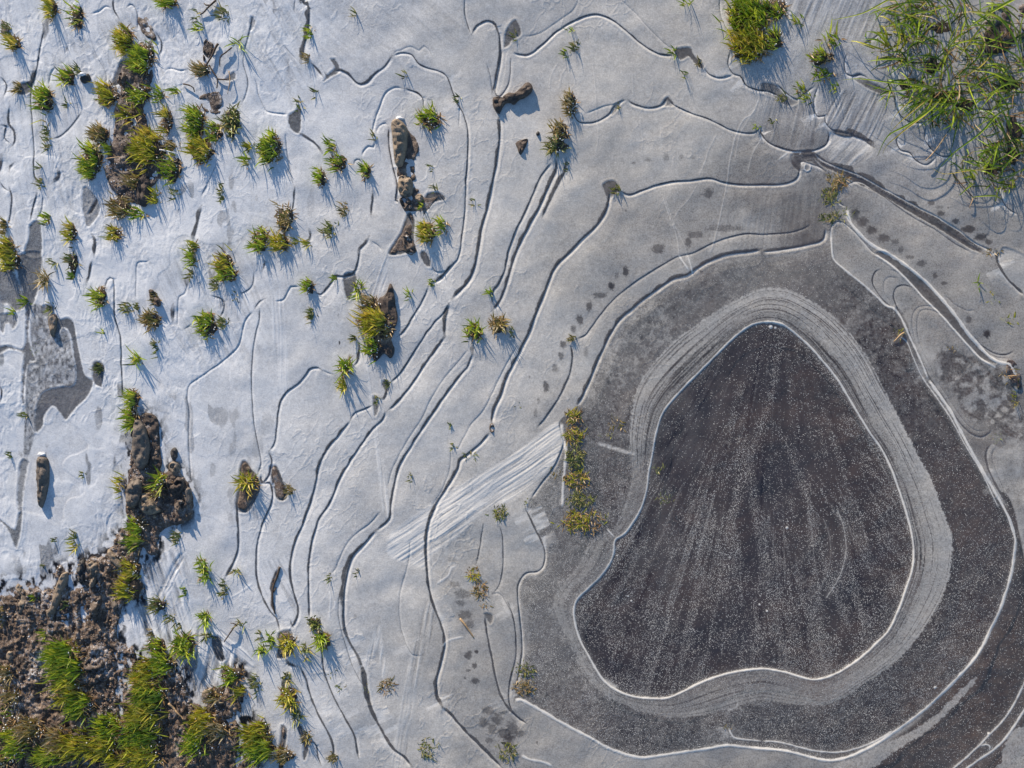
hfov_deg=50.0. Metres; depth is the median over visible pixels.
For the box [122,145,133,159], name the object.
earth clod
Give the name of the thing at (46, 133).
grass tuft
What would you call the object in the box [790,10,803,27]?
grass tuft
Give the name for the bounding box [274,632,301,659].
grass tuft
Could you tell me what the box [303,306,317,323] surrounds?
grass tuft
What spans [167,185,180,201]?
grass tuft
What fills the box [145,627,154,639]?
grass tuft
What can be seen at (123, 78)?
earth clod
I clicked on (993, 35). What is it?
long grass tuft
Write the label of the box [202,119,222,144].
grass tuft
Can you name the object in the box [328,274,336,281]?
grass tuft
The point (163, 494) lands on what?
grass tuft
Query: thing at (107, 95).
grass tuft
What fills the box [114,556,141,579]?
grass tuft
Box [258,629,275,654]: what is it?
grass tuft
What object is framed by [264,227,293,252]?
grass tuft
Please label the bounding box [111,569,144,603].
grass tuft
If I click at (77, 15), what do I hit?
grass tuft
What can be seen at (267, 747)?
grass tuft
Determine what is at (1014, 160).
long grass tuft
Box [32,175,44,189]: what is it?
grass tuft
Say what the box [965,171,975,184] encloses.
grass tuft
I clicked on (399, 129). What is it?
stone
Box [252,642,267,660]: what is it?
grass tuft
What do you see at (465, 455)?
grass tuft
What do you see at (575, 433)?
grass tuft
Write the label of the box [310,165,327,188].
grass tuft
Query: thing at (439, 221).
grass tuft
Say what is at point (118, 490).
grass tuft
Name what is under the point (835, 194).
grass tuft
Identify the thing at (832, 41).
grass tuft
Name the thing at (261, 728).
grass tuft
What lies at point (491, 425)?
earth clod
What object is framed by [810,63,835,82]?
grass tuft
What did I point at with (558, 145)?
grass tuft
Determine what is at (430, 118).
grass tuft
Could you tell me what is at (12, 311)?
grass tuft
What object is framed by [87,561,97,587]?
stone
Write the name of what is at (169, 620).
grass tuft
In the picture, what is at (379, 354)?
earth slab
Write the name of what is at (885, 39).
long grass tuft
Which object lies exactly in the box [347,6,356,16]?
grass tuft
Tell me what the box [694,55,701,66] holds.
grass tuft
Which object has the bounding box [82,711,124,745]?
grass tuft
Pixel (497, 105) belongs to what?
earth clod
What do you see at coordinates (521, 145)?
earth clod
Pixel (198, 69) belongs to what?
grass tuft
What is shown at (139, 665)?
grass tuft
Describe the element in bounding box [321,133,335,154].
grass tuft
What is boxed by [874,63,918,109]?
long grass tuft
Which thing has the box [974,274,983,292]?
grass tuft
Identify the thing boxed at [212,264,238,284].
grass tuft
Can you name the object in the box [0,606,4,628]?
grass tuft
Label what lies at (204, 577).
grass tuft
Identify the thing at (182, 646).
grass tuft
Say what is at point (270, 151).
grass tuft
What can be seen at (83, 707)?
grass tuft
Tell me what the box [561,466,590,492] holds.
grass tuft
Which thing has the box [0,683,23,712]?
grass tuft
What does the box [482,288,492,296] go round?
grass tuft
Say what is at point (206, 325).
grass tuft
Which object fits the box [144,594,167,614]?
grass tuft
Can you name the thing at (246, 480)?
grass tuft
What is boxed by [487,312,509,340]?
grass tuft
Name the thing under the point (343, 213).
grass tuft
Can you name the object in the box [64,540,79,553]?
grass tuft
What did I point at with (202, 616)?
grass tuft
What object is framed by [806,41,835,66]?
grass tuft
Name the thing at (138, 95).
grass tuft
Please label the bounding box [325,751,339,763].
grass tuft
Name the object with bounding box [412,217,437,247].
grass tuft
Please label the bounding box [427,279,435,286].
grass tuft
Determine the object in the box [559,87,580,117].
grass tuft
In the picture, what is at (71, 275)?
grass tuft
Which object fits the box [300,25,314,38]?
grass tuft
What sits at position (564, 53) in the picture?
grass tuft
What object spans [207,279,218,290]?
grass tuft
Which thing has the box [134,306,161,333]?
grass tuft
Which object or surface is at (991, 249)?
grass tuft
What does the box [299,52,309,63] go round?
grass tuft
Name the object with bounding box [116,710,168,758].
grass tuft
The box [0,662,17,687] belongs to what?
grass tuft
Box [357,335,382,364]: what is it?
grass tuft
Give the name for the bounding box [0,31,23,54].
grass tuft
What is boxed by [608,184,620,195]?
grass tuft
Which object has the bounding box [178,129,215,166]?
grass tuft
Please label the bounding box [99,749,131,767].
grass tuft
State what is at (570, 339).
grass tuft
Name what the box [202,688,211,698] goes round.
stone
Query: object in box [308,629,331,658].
grass tuft
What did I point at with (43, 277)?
grass tuft
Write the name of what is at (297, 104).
grass tuft
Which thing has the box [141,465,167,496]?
grass tuft
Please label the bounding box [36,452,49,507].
stone
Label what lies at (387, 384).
grass tuft
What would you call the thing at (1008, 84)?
long grass tuft
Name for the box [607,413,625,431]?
grass tuft
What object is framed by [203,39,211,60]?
earth clod
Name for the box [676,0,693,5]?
grass tuft
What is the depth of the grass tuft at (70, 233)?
1.50 m
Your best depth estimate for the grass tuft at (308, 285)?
1.49 m
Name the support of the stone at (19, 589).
on the ice
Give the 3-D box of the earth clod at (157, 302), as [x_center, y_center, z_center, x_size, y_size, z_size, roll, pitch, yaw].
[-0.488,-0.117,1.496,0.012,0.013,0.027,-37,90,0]
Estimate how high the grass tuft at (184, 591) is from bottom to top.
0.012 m
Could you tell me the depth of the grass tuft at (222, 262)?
1.49 m
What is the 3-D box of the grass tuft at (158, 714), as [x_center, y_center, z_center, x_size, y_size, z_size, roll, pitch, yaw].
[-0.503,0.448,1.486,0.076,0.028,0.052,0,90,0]
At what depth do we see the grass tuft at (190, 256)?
1.49 m
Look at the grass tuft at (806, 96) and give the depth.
1.50 m
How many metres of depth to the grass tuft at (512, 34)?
1.50 m
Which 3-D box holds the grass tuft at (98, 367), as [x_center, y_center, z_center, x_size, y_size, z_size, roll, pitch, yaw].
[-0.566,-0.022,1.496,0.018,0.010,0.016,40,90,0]
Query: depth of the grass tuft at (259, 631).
1.50 m
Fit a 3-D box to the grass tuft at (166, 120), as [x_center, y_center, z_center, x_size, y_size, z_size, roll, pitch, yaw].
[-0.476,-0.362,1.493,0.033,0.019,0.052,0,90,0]
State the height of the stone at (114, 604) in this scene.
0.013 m
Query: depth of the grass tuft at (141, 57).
1.49 m
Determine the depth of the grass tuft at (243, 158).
1.49 m
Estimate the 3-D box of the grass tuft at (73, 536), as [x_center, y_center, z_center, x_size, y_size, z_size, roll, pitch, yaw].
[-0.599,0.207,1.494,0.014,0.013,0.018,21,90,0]
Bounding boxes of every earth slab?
[144,412,161,469]
[374,343,394,360]
[377,284,397,331]
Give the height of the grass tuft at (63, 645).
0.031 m
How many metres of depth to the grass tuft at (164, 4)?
1.49 m
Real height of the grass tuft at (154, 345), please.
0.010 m
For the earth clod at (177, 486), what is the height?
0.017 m
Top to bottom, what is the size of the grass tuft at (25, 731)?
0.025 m
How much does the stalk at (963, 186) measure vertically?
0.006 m
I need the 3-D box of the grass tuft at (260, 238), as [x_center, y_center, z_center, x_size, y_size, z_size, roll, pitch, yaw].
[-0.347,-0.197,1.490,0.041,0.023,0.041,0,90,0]
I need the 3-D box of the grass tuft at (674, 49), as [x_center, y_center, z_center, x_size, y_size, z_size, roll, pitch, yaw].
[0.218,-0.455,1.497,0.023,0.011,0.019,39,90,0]
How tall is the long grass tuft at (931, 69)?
0.054 m
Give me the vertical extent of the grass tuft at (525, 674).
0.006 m
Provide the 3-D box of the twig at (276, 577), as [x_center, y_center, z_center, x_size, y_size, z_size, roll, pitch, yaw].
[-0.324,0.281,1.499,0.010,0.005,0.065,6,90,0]
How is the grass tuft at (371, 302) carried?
on the ice
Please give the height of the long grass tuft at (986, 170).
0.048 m
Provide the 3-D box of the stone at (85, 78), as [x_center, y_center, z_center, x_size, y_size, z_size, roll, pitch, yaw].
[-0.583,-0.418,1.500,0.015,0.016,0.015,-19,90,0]
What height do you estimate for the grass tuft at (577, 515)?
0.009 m
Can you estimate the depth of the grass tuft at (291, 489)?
1.50 m
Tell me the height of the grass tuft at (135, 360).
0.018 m
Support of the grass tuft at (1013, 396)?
on the ice
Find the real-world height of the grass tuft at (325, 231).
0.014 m
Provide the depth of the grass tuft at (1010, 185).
1.50 m
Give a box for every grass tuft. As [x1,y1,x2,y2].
[0,20,12,33]
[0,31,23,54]
[0,216,9,234]
[0,234,19,262]
[0,248,23,272]
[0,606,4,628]
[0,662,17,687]
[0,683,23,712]
[0,705,27,738]
[0,726,32,762]
[0,754,15,767]
[3,306,14,314]
[6,80,22,95]
[6,714,45,751]
[15,294,32,307]
[18,412,28,417]
[25,78,55,123]
[25,743,63,767]
[28,266,56,291]
[28,594,38,601]
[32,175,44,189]
[34,635,85,677]
[34,667,84,709]
[36,629,46,640]
[36,642,89,694]
[37,211,50,225]
[39,0,59,21]
[39,119,52,152]
[40,723,74,759]
[43,301,56,315]
[45,258,57,269]
[50,724,90,766]
[51,63,74,86]
[59,216,77,245]
[60,0,85,32]
[60,95,70,107]
[60,247,81,273]
[60,600,69,609]
[60,686,96,724]
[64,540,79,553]
[65,529,77,542]
[66,272,74,279]
[68,60,81,74]
[70,137,106,181]
[75,726,120,767]
[82,285,108,311]
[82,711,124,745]
[85,120,109,149]
[88,362,103,374]
[90,76,119,108]
[97,223,124,241]
[99,141,114,155]
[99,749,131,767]
[102,191,134,220]
[109,22,135,57]
[109,102,145,127]
[109,470,127,499]
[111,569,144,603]
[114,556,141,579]
[114,735,164,767]
[115,405,143,433]
[115,697,169,733]
[116,169,144,191]
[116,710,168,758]
[117,302,133,314]
[117,532,146,554]
[118,388,142,413]
[120,37,158,76]
[120,82,151,106]
[121,205,148,221]
[121,514,148,536]
[122,343,145,369]
[123,123,166,175]
[125,666,163,701]
[125,679,170,717]
[129,654,167,680]
[131,302,139,311]
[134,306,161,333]
[140,636,167,655]
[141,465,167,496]
[143,647,178,678]
[144,183,160,204]
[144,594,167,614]
[145,484,167,500]
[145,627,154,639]
[147,83,169,102]
[147,291,161,310]
[149,99,172,135]
[150,338,159,358]
[152,0,179,12]
[153,147,184,189]
[159,139,180,150]
[162,614,175,627]
[163,86,180,94]
[165,626,199,666]
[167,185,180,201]
[168,530,181,546]
[175,723,214,765]
[176,102,207,143]
[177,587,186,597]
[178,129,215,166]
[180,244,198,269]
[181,704,217,744]
[182,268,193,281]
[185,239,198,253]
[186,57,209,77]
[188,20,204,32]
[189,8,200,22]
[189,308,217,342]
[193,555,214,574]
[193,608,211,634]
[196,565,212,585]
[198,718,235,744]
[199,632,215,643]
[201,685,226,708]
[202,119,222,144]
[206,243,235,278]
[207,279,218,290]
[210,0,229,22]
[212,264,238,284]
[212,663,243,687]
[214,101,242,141]
[216,182,223,202]
[216,314,229,330]
[216,578,228,599]
[223,35,247,53]
[227,684,250,705]
[228,568,241,577]
[230,470,262,499]
[231,619,246,632]
[231,714,274,752]
[232,729,281,767]
[235,152,251,169]
[240,141,254,153]
[242,225,269,254]
[245,672,262,699]
[252,126,282,170]
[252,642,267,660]
[254,630,263,640]
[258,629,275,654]
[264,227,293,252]
[267,745,295,764]
[268,199,298,234]
[272,682,300,714]
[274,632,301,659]
[280,671,295,686]
[283,482,295,496]
[287,236,298,244]
[290,703,307,728]
[292,96,305,111]
[296,236,311,249]
[297,275,315,294]
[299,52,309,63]
[299,642,314,661]
[299,730,312,748]
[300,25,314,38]
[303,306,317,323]
[304,615,321,632]
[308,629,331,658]
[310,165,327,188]
[316,219,338,238]
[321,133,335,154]
[323,149,353,173]
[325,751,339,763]
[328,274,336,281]
[332,355,356,383]
[333,201,349,216]
[334,375,346,398]
[346,277,366,301]
[346,303,394,339]
[346,334,358,343]
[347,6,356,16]
[354,160,372,182]
[355,294,380,312]
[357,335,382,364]
[367,129,377,140]
[370,322,396,339]
[376,676,398,695]
[383,379,390,388]
[402,285,412,300]
[412,102,446,133]
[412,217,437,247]
[417,737,439,761]
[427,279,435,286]
[428,183,437,193]
[429,213,450,236]
[452,93,461,102]
[458,449,477,460]
[461,317,487,343]
[465,566,481,581]
[469,579,488,600]
[478,596,493,607]
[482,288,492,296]
[485,503,508,522]
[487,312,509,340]
[493,742,518,763]
[507,28,516,40]
[510,678,536,697]
[511,660,536,681]
[540,132,569,157]
[546,118,570,140]
[549,467,562,480]
[549,502,608,536]
[558,48,570,58]
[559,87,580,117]
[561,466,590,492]
[562,423,588,446]
[564,38,579,51]
[564,406,585,426]
[565,443,586,472]
[565,489,597,509]
[566,334,575,342]
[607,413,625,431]
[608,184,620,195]
[652,463,664,473]
[655,491,674,504]
[662,45,676,59]
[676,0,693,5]
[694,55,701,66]
[711,0,774,43]
[722,19,772,64]
[756,0,791,22]
[761,22,784,51]
[775,90,787,102]
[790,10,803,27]
[793,78,806,94]
[797,91,815,104]
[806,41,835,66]
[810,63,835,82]
[817,20,846,50]
[817,210,853,225]
[818,181,840,205]
[825,170,850,193]
[829,0,947,46]
[830,82,839,92]
[838,207,849,217]
[845,19,979,115]
[853,2,935,73]
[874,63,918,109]
[878,56,1013,170]
[880,0,999,68]
[924,79,1003,134]
[935,136,1023,201]
[937,0,1023,93]
[953,39,1023,132]
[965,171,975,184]
[969,77,1023,187]
[974,101,1023,191]
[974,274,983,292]
[982,247,1003,256]
[983,285,999,305]
[990,431,1002,443]
[997,176,1019,193]
[998,367,1020,384]
[999,311,1018,327]
[1010,386,1018,407]
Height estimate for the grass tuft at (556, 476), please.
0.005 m
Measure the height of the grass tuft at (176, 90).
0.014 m
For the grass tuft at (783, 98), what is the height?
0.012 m
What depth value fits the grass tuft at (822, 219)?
1.50 m
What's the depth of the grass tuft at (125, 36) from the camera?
1.49 m
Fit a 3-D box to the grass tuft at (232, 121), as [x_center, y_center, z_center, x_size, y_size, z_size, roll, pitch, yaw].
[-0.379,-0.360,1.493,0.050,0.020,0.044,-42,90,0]
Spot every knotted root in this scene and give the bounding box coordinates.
[200,0,216,14]
[203,43,230,87]
[219,47,231,66]
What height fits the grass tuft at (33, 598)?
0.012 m
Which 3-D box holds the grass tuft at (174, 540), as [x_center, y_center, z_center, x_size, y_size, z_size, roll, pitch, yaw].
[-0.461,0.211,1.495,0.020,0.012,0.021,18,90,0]
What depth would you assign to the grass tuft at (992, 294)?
1.50 m
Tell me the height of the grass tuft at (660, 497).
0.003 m
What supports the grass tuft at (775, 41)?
on the ice
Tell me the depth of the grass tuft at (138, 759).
1.49 m
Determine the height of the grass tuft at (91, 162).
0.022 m
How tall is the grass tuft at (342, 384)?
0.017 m
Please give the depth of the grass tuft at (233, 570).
1.50 m
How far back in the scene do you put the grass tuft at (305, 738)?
1.50 m
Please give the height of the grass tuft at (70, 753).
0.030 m
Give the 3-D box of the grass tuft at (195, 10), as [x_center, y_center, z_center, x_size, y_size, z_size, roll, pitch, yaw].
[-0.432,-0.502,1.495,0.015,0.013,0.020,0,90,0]
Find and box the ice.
[0,0,1023,767]
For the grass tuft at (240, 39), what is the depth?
1.49 m
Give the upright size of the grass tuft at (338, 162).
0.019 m
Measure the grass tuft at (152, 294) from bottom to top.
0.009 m
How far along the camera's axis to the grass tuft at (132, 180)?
1.49 m
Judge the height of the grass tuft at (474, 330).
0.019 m
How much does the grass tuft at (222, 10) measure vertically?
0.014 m
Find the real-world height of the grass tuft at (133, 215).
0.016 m
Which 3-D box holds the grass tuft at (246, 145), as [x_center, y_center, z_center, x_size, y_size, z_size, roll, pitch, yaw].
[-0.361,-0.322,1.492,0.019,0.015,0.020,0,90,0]
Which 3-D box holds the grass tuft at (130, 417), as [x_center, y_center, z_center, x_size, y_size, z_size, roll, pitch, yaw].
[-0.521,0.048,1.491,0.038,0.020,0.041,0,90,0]
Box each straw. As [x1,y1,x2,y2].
[168,702,183,719]
[459,618,473,637]
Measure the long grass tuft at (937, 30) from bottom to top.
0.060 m
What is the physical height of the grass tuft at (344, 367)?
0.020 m
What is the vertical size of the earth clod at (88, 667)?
0.018 m
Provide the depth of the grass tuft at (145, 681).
1.49 m
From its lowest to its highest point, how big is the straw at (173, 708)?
0.005 m
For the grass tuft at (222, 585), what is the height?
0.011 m
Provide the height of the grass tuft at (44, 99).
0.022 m
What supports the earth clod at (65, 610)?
on the ice
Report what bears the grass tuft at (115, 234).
on the ice
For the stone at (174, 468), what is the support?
on the ice
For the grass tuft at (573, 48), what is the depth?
1.50 m
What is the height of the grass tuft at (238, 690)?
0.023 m
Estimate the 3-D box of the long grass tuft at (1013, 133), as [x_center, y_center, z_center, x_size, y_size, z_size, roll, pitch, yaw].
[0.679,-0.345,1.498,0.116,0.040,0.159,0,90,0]
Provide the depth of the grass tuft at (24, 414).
1.50 m
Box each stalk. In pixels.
[925,135,946,160]
[953,173,976,198]
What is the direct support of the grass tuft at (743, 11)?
on the ice
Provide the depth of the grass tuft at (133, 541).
1.49 m
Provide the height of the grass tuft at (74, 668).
0.031 m
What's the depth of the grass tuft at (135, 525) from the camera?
1.49 m
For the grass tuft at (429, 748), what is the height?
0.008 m
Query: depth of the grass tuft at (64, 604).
1.50 m
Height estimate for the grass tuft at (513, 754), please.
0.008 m
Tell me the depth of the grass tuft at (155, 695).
1.49 m
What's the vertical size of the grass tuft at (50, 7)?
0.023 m
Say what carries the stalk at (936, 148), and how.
on the ice
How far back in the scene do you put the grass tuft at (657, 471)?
1.50 m
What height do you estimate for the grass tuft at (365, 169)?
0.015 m
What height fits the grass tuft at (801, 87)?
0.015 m
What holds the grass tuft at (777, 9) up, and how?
on the ice
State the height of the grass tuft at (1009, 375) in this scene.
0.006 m
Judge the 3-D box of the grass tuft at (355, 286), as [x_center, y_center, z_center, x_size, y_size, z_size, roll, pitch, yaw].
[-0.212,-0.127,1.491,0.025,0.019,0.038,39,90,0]
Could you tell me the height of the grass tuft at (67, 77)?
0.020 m
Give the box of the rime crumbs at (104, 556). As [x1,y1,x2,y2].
[0,75,232,764]
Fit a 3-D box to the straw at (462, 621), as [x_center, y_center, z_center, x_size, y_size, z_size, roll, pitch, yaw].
[-0.061,0.333,1.499,0.003,0.005,0.033,-37,90,0]
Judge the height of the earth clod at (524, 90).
0.009 m
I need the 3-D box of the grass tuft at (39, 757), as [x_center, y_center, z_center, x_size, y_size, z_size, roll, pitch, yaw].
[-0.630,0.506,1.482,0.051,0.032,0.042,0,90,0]
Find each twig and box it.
[224,623,235,641]
[271,567,280,613]
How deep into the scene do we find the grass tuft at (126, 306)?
1.50 m
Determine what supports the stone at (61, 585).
on the ice
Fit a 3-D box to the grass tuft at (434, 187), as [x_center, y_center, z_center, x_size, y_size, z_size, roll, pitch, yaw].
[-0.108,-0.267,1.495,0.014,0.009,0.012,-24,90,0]
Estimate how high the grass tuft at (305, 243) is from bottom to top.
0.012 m
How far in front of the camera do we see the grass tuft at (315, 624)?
1.50 m
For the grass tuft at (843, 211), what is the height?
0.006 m
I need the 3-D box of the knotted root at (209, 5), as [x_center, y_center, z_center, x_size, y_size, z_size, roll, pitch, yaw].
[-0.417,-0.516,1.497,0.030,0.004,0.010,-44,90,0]
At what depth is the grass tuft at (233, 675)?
1.49 m
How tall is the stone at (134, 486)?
0.021 m
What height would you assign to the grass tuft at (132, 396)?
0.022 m
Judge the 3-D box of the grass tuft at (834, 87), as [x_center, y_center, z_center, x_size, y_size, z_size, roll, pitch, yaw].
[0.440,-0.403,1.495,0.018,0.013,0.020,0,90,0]
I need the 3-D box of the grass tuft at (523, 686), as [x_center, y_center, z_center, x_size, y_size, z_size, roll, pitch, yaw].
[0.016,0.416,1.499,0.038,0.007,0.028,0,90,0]
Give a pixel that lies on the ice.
(604, 68)
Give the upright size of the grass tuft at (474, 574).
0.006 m
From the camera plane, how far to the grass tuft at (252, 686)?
1.50 m
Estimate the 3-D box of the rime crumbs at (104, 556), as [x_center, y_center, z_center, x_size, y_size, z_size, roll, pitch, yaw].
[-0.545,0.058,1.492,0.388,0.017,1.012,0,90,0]
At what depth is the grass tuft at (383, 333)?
1.49 m
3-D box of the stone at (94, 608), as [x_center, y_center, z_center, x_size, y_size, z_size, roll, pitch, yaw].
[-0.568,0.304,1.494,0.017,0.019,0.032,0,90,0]
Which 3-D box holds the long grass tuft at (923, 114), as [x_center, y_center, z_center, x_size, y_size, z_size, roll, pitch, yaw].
[0.572,-0.371,1.495,0.194,0.068,0.141,-37,90,0]
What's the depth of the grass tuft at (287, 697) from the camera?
1.49 m
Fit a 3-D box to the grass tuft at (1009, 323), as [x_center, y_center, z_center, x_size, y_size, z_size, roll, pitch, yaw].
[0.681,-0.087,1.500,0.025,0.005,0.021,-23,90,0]
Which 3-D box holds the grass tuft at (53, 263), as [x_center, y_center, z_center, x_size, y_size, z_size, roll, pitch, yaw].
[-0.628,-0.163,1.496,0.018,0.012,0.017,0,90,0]
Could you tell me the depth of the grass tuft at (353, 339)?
1.50 m
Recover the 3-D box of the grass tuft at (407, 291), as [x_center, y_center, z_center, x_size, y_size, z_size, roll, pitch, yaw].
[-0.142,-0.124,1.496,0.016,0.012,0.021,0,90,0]
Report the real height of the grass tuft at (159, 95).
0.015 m
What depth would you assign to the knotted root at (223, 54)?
1.50 m
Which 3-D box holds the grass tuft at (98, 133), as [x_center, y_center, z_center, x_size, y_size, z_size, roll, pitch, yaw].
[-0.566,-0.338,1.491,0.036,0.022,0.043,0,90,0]
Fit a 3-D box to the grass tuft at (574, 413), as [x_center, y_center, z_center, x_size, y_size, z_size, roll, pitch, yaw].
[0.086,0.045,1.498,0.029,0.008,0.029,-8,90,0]
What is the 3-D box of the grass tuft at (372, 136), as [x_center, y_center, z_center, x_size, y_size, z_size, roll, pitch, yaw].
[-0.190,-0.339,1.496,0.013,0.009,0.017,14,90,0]
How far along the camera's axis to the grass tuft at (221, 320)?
1.50 m
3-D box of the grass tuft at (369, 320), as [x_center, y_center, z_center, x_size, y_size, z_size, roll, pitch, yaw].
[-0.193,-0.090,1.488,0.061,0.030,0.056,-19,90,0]
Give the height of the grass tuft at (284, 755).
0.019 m
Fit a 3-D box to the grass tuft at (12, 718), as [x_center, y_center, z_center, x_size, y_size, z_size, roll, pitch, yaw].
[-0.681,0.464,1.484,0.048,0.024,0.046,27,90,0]
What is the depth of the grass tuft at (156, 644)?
1.50 m
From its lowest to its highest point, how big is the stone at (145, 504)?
0.020 m
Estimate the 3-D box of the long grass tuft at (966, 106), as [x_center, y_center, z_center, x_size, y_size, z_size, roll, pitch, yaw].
[0.613,-0.377,1.496,0.116,0.039,0.079,0,90,0]
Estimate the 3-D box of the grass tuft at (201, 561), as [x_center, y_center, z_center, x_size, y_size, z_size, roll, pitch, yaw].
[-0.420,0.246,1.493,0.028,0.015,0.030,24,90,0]
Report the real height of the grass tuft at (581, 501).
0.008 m
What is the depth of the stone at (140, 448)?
1.49 m
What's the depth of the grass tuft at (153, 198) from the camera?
1.50 m
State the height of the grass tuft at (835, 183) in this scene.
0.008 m
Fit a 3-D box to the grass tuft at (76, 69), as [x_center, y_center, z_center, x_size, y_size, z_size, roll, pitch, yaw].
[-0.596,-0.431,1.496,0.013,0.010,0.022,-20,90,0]
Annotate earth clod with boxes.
[59,599,69,614]
[84,656,104,683]
[119,72,127,85]
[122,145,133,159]
[136,175,150,206]
[149,289,160,306]
[166,476,184,493]
[174,499,184,511]
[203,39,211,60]
[399,197,411,210]
[402,231,416,254]
[489,423,493,432]
[493,97,505,113]
[503,82,532,104]
[515,139,527,154]
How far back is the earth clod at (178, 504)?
1.49 m
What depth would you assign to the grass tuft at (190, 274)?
1.50 m
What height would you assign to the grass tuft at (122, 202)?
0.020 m
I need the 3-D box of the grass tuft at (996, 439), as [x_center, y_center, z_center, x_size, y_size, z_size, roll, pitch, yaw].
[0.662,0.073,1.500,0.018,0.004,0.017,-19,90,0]
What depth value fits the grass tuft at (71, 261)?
1.50 m
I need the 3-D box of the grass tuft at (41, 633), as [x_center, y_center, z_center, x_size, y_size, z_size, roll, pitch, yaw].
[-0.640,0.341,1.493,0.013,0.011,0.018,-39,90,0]
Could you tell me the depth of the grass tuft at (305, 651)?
1.50 m
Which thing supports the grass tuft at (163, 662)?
on the ice
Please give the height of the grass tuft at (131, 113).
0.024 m
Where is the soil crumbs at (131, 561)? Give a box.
[0,59,246,767]
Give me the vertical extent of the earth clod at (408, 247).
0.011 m
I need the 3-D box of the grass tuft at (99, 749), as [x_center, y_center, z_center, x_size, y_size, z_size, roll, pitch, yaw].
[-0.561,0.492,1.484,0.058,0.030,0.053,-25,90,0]
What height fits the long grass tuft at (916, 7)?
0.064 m
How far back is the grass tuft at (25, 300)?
1.50 m
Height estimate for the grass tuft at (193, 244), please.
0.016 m
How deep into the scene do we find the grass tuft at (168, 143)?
1.50 m
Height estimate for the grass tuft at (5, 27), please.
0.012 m
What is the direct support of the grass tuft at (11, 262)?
on the ice
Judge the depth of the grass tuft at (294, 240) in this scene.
1.50 m
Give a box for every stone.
[6,651,12,660]
[16,584,25,623]
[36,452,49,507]
[46,572,68,616]
[48,315,57,336]
[76,558,85,583]
[78,72,90,83]
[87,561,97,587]
[89,596,101,617]
[107,549,122,568]
[111,598,117,609]
[125,478,142,507]
[132,419,149,468]
[139,493,161,514]
[169,461,180,475]
[170,447,177,459]
[184,487,191,503]
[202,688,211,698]
[391,116,407,167]
[398,175,412,196]
[415,194,422,201]
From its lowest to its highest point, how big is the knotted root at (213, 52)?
0.005 m
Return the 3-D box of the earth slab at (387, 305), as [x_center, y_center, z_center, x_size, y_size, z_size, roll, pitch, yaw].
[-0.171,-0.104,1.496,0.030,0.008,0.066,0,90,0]
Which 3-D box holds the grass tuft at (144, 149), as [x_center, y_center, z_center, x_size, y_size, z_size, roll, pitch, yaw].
[-0.500,-0.321,1.490,0.058,0.024,0.071,-14,90,0]
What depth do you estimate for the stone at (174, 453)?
1.50 m
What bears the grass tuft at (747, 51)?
on the ice
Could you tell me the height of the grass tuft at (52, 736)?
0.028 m
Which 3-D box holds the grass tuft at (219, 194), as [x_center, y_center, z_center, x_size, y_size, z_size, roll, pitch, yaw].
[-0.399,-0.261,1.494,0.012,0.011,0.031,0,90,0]
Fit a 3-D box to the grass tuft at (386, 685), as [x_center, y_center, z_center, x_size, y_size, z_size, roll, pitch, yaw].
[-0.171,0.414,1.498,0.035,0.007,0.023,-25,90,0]
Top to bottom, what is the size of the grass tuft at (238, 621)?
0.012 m
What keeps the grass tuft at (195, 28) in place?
on the ice
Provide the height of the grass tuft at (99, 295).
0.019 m
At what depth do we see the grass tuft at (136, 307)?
1.50 m
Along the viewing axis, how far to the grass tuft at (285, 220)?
1.50 m
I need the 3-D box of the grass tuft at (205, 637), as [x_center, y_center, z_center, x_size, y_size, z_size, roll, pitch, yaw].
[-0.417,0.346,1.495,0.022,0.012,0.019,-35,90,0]
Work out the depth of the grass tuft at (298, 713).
1.50 m
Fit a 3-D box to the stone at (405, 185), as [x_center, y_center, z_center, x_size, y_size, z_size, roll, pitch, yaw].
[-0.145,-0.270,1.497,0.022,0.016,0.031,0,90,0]
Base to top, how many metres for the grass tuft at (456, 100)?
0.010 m
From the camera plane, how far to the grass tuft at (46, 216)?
1.50 m
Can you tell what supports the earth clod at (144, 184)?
on the ice
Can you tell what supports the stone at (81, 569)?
on the ice
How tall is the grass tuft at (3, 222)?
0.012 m
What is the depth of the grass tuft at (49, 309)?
1.50 m
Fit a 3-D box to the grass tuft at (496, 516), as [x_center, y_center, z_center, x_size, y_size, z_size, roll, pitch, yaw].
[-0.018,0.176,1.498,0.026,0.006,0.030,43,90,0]
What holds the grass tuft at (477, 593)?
on the ice

